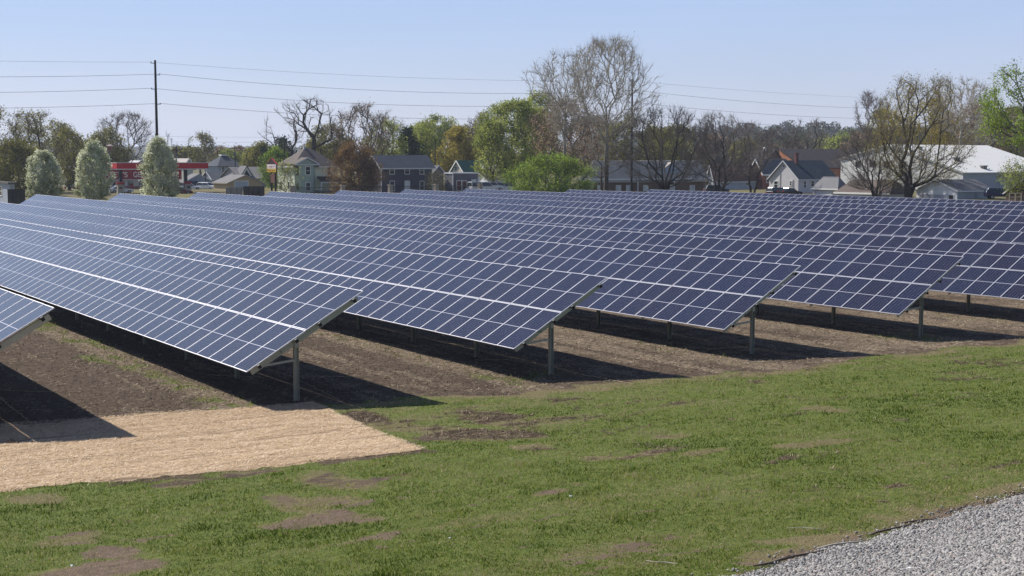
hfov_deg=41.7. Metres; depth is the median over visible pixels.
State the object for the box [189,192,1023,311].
solar array
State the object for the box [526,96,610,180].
leafy tree
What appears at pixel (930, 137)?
tree
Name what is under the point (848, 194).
garage door
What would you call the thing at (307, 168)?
window
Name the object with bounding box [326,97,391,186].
bare tree
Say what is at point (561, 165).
leafy bush
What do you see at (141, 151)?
hills
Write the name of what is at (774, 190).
parked car
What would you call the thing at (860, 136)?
tree
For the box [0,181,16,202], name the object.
grey shed
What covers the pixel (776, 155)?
brown roof hall
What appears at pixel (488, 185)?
parked van
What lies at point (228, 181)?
tan house
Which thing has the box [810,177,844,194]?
hip garage
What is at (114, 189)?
parked car
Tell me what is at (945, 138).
leafy tree
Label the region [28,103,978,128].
power line
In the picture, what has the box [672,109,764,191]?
bare tree
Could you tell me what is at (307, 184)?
window
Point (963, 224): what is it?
solar array
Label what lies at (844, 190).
brown roof garage
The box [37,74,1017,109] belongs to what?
power line
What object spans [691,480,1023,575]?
gravel
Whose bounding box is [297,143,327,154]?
tree
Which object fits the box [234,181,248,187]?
garage door
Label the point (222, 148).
tree
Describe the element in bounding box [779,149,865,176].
dark roof hall
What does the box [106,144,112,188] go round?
sign
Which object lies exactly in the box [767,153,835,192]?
pale gable house
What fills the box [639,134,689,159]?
tree
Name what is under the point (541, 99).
leafy tree
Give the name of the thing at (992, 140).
sycamore
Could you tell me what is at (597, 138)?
leafy tree
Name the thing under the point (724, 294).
solar array
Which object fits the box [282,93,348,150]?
bare tree
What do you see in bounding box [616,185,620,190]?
window
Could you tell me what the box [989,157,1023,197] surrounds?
leafy tree
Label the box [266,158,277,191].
pole sign
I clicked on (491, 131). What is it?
leafy tree
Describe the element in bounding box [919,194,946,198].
garage door
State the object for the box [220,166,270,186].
long grey house
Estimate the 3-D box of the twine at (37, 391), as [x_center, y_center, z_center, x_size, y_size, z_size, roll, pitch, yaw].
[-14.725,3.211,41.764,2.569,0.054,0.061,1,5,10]
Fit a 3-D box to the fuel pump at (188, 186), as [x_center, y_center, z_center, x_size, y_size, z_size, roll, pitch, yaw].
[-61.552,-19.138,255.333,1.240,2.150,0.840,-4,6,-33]
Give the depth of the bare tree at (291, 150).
302.79 m
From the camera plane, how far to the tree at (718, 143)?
446.17 m
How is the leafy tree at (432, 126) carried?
on the ground at (276, 385)
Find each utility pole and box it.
[151,60,160,135]
[629,83,632,191]
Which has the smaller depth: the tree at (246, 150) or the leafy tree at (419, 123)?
the leafy tree at (419, 123)
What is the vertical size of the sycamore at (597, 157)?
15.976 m
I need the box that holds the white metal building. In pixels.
[839,144,1023,189]
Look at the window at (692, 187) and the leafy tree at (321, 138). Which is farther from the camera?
the leafy tree at (321, 138)
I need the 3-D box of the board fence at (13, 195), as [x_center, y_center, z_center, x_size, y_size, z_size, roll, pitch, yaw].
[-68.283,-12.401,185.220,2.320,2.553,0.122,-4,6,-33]
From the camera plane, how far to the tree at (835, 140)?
496.23 m
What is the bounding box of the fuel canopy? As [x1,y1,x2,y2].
[107,162,208,193]
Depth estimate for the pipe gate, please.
180.26 m
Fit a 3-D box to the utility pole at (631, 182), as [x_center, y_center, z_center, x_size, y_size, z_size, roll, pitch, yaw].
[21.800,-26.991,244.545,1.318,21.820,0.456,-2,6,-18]
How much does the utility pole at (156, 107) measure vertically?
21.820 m
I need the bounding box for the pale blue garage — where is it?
[179,174,213,185]
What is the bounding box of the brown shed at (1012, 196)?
[1002,178,1023,200]
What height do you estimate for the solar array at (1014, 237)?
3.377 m
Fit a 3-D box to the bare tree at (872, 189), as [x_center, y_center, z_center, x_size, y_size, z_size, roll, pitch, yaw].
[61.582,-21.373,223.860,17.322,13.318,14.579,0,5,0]
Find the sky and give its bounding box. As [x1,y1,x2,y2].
[0,0,1023,152]
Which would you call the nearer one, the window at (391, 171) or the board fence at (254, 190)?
the board fence at (254, 190)
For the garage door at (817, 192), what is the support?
in the hip garage
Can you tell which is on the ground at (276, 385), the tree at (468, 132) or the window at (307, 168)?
the tree at (468, 132)
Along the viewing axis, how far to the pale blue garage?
301.04 m
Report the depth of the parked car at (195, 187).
284.59 m
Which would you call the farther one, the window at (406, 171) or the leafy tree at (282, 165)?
the window at (406, 171)
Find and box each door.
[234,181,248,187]
[404,181,409,189]
[816,191,832,194]
[848,194,864,195]
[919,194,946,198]
[995,181,1000,187]
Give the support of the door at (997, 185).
in the white metal building
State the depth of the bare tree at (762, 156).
248.51 m
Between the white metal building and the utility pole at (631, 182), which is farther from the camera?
the white metal building
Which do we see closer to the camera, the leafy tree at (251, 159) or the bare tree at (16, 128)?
the bare tree at (16, 128)
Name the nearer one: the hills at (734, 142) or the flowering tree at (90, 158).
the flowering tree at (90, 158)
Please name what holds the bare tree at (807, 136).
on the ground at (276, 385)
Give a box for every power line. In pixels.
[0,88,1016,118]
[26,61,1015,101]
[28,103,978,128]
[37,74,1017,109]
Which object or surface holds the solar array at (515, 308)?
on the ground at (276, 385)
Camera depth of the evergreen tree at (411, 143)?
322.24 m
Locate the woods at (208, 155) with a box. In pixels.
[6,146,1022,174]
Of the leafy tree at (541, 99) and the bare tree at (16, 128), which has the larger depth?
the leafy tree at (541, 99)
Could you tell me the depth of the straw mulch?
33.02 m
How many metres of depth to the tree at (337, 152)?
415.43 m
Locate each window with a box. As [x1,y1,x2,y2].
[305,166,310,174]
[305,182,310,190]
[389,169,394,173]
[390,181,394,190]
[404,169,409,173]
[456,180,461,190]
[462,180,466,190]
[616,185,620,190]
[690,185,694,190]
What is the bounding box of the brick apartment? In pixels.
[577,160,712,191]
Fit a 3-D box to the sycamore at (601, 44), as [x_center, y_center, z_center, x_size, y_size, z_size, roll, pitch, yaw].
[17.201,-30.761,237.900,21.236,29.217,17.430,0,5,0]
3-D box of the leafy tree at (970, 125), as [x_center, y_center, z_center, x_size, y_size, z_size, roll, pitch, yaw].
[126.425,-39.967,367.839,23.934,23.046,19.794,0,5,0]
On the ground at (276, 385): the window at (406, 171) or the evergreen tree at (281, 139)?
the evergreen tree at (281, 139)
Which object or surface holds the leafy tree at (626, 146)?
on the ground at (276, 385)
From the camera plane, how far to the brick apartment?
268.19 m
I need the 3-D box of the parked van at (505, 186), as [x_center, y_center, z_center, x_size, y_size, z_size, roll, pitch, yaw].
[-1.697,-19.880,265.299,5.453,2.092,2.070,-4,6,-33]
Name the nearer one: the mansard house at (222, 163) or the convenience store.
the convenience store
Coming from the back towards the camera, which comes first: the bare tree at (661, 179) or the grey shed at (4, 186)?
the bare tree at (661, 179)
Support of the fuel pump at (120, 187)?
on the ground at (276, 385)
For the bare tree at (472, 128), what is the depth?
375.95 m
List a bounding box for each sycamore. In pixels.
[520,46,607,191]
[550,31,665,190]
[552,109,643,190]
[851,88,889,147]
[929,74,1002,144]
[965,125,996,145]
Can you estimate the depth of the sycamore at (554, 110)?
247.61 m
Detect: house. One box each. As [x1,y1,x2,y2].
[174,158,192,178]
[202,171,221,180]
[206,155,242,172]
[211,174,263,190]
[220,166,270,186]
[277,146,341,192]
[370,155,435,192]
[432,165,444,190]
[449,160,493,172]
[707,165,755,188]
[752,159,786,188]
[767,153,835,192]
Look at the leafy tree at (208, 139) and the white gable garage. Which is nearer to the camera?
the white gable garage
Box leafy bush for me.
[496,150,598,191]
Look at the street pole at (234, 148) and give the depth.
338.14 m
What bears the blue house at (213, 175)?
on the ground at (276, 385)
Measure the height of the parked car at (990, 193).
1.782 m
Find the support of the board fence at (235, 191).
on the ground at (276, 385)
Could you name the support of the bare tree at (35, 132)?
on the ground at (276, 385)
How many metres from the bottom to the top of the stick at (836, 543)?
0.041 m
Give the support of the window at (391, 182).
in the dark house at (407, 170)
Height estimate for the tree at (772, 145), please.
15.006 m
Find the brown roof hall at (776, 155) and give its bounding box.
[750,148,780,164]
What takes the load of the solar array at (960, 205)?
on the ground at (276, 385)
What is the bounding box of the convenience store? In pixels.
[58,166,181,189]
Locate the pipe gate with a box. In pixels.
[1009,193,1021,200]
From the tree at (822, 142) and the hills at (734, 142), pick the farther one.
the hills at (734, 142)
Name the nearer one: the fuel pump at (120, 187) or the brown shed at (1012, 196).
the brown shed at (1012, 196)
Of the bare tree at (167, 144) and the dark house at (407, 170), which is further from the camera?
the bare tree at (167, 144)
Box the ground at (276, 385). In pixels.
[0,165,1023,575]
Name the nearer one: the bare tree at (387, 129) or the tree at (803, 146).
the bare tree at (387, 129)
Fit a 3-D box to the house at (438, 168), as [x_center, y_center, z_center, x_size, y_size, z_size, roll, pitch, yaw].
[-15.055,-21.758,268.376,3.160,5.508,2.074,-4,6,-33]
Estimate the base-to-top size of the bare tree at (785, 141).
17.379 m
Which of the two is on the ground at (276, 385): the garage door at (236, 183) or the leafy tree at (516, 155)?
the leafy tree at (516, 155)
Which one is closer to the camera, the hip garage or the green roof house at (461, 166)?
the hip garage
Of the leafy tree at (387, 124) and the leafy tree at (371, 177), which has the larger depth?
the leafy tree at (387, 124)
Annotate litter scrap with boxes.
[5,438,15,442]
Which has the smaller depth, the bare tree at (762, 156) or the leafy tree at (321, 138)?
the bare tree at (762, 156)
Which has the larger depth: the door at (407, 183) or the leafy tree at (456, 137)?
the leafy tree at (456, 137)
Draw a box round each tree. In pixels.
[0,104,37,175]
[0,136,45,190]
[1,107,78,177]
[24,117,78,186]
[24,148,67,198]
[48,125,87,189]
[70,137,91,165]
[71,138,117,199]
[80,123,136,167]
[94,106,153,161]
[136,135,182,196]
[148,130,178,158]
[169,144,202,161]
[184,130,219,173]
[205,143,228,160]
[209,147,243,163]
[232,143,245,162]
[237,138,275,166]
[240,143,258,160]
[256,134,296,165]
[256,145,288,187]
[259,108,308,156]
[267,158,301,191]
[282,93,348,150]
[297,121,350,171]
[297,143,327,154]
[322,138,391,194]
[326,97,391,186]
[327,136,357,178]
[358,116,409,154]
[370,109,417,153]
[400,126,425,154]
[409,120,442,162]
[413,110,466,169]
[417,168,449,190]
[430,124,486,171]
[459,123,477,152]
[464,111,501,153]
[469,97,561,181]
[469,116,518,181]
[509,109,566,184]
[518,89,561,187]
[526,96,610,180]
[559,119,626,171]
[598,115,668,159]
[606,102,723,189]
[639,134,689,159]
[648,122,712,164]
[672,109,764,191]
[690,130,731,167]
[725,119,779,192]
[727,136,758,164]
[752,126,804,151]
[756,140,786,152]
[777,140,812,148]
[788,117,828,148]
[813,135,832,148]
[822,129,857,148]
[831,122,932,196]
[840,131,866,148]
[858,69,987,197]
[863,110,898,150]
[868,97,957,145]
[923,123,957,144]
[936,101,1015,150]
[969,56,1023,150]
[977,104,1023,157]
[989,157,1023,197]
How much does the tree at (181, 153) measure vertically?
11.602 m
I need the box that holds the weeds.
[23,312,1005,411]
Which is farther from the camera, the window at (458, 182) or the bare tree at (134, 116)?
the bare tree at (134, 116)
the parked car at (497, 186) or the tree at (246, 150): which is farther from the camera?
the tree at (246, 150)
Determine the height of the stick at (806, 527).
0.046 m
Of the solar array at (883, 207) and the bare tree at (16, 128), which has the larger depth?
the bare tree at (16, 128)
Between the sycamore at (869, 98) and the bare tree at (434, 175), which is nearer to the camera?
the bare tree at (434, 175)
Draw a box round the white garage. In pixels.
[478,173,508,181]
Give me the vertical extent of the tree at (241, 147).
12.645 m
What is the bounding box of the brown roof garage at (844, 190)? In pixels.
[833,179,913,196]
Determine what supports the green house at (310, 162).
on the ground at (276, 385)
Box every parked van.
[467,182,495,189]
[496,182,512,189]
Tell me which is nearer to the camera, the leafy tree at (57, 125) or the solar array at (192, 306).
the solar array at (192, 306)
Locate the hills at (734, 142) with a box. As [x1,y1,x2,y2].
[578,128,965,163]
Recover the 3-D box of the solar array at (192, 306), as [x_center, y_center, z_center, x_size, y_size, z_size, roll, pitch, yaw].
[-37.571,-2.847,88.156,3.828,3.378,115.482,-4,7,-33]
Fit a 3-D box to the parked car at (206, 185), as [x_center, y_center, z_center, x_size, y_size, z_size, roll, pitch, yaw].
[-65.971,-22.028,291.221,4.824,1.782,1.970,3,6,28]
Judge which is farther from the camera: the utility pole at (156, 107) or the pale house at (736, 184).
the pale house at (736, 184)
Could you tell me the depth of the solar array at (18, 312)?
36.80 m
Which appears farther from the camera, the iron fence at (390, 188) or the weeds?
the iron fence at (390, 188)
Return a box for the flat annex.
[444,172,478,191]
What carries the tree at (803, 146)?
on the ground at (276, 385)
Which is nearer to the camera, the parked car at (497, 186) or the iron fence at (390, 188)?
the iron fence at (390, 188)
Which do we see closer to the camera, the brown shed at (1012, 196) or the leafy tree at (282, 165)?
the brown shed at (1012, 196)
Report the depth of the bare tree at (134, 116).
327.90 m
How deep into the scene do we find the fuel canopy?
252.63 m
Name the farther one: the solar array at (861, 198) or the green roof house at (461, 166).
the green roof house at (461, 166)
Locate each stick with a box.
[646,560,676,563]
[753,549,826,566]
[791,526,823,528]
[815,540,864,549]
[869,522,911,534]
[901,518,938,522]
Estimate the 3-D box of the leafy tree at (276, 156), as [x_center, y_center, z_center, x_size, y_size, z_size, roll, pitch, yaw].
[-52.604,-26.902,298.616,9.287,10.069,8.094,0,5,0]
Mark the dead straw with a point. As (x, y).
(678, 364)
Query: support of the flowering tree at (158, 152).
on the ground at (276, 385)
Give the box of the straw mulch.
[0,401,425,491]
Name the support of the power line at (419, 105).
attached to the utility pole at (156, 107)
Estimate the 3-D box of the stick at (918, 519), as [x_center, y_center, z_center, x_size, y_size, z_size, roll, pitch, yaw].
[5.860,3.333,19.325,0.631,0.041,0.084,-2,6,-20]
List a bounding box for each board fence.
[7,189,24,203]
[226,187,242,194]
[243,186,264,195]
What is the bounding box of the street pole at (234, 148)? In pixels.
[229,146,240,166]
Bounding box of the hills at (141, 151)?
[2,145,557,163]
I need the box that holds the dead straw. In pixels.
[0,288,1023,512]
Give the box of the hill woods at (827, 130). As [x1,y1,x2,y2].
[581,120,1016,155]
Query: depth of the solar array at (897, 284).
63.76 m
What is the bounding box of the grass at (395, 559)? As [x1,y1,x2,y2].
[0,339,1023,575]
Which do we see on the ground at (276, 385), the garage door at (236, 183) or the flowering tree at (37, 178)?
the flowering tree at (37, 178)
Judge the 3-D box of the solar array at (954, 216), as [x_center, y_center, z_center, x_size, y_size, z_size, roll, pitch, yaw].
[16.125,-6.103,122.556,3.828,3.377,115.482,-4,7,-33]
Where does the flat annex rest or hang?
on the ground at (276, 385)
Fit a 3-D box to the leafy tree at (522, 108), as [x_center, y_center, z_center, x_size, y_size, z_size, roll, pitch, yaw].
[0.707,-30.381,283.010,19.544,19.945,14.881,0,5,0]
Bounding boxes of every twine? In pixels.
[1,389,73,392]
[267,367,339,400]
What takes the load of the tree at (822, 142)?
on the ground at (276, 385)
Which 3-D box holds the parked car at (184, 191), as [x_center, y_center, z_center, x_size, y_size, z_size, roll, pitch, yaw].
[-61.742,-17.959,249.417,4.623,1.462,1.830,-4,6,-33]
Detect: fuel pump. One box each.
[116,182,123,193]
[184,182,191,190]
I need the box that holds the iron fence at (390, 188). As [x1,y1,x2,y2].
[290,184,481,194]
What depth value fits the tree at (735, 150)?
465.12 m
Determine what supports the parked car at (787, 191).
on the ground at (276, 385)
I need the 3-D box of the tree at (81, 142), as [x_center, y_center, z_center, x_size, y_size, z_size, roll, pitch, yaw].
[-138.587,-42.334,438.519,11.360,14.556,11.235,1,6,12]
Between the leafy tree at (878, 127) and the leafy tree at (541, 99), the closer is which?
the leafy tree at (541, 99)
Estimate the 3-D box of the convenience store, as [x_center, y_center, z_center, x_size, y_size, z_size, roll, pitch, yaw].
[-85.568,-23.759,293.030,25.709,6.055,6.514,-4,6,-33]
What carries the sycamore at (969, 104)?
on the ground at (276, 385)
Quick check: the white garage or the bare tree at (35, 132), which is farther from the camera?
the white garage
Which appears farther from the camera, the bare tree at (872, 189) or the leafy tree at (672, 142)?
the leafy tree at (672, 142)
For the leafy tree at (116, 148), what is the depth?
312.56 m
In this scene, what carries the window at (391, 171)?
in the dark house at (407, 170)
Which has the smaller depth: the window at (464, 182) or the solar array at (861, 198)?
the solar array at (861, 198)
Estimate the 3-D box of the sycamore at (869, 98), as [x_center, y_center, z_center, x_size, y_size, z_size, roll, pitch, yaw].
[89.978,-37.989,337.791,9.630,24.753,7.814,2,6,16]
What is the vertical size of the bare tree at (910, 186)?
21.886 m
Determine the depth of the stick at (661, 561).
17.44 m
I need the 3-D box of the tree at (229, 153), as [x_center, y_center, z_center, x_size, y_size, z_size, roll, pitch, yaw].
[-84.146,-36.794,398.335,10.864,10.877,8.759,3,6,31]
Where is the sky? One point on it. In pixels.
(833, 49)
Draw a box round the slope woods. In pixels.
[754,126,1023,154]
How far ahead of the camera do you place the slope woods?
714.40 m
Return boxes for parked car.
[110,186,133,192]
[174,188,192,193]
[181,184,201,189]
[196,182,213,188]
[490,182,503,189]
[703,185,729,191]
[766,187,781,193]
[777,188,802,193]
[984,188,1005,198]
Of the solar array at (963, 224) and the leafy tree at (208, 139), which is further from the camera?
the leafy tree at (208, 139)
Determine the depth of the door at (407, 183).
260.27 m
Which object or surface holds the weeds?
on the ground at (276, 385)
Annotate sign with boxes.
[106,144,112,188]
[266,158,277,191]
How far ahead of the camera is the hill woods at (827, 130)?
1190.95 m
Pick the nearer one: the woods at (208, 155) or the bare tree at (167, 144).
the bare tree at (167, 144)
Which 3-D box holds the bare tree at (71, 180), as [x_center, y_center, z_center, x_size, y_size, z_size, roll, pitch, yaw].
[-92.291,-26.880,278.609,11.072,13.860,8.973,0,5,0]
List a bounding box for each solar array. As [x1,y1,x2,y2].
[0,202,607,374]
[0,224,363,401]
[0,288,54,350]
[20,194,800,353]
[108,193,962,336]
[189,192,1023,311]
[264,191,1023,259]
[333,190,1023,242]
[400,190,1023,222]
[462,189,1023,217]
[565,190,1023,209]
[647,190,1023,204]
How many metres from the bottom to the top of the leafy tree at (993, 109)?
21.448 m
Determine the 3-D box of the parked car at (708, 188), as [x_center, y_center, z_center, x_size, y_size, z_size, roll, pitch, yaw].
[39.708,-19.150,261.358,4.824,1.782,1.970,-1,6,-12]
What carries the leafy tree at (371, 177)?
on the ground at (276, 385)
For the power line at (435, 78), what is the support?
attached to the utility pole at (156, 107)
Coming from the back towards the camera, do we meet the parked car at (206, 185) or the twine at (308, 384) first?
the parked car at (206, 185)
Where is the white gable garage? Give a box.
[915,179,990,198]
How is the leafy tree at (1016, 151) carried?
on the ground at (276, 385)
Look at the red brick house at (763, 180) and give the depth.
290.02 m
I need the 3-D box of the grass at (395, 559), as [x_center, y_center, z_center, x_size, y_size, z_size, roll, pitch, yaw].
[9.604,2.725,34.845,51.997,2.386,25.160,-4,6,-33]
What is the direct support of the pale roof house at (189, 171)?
on the ground at (276, 385)
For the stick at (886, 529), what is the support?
on the gravel

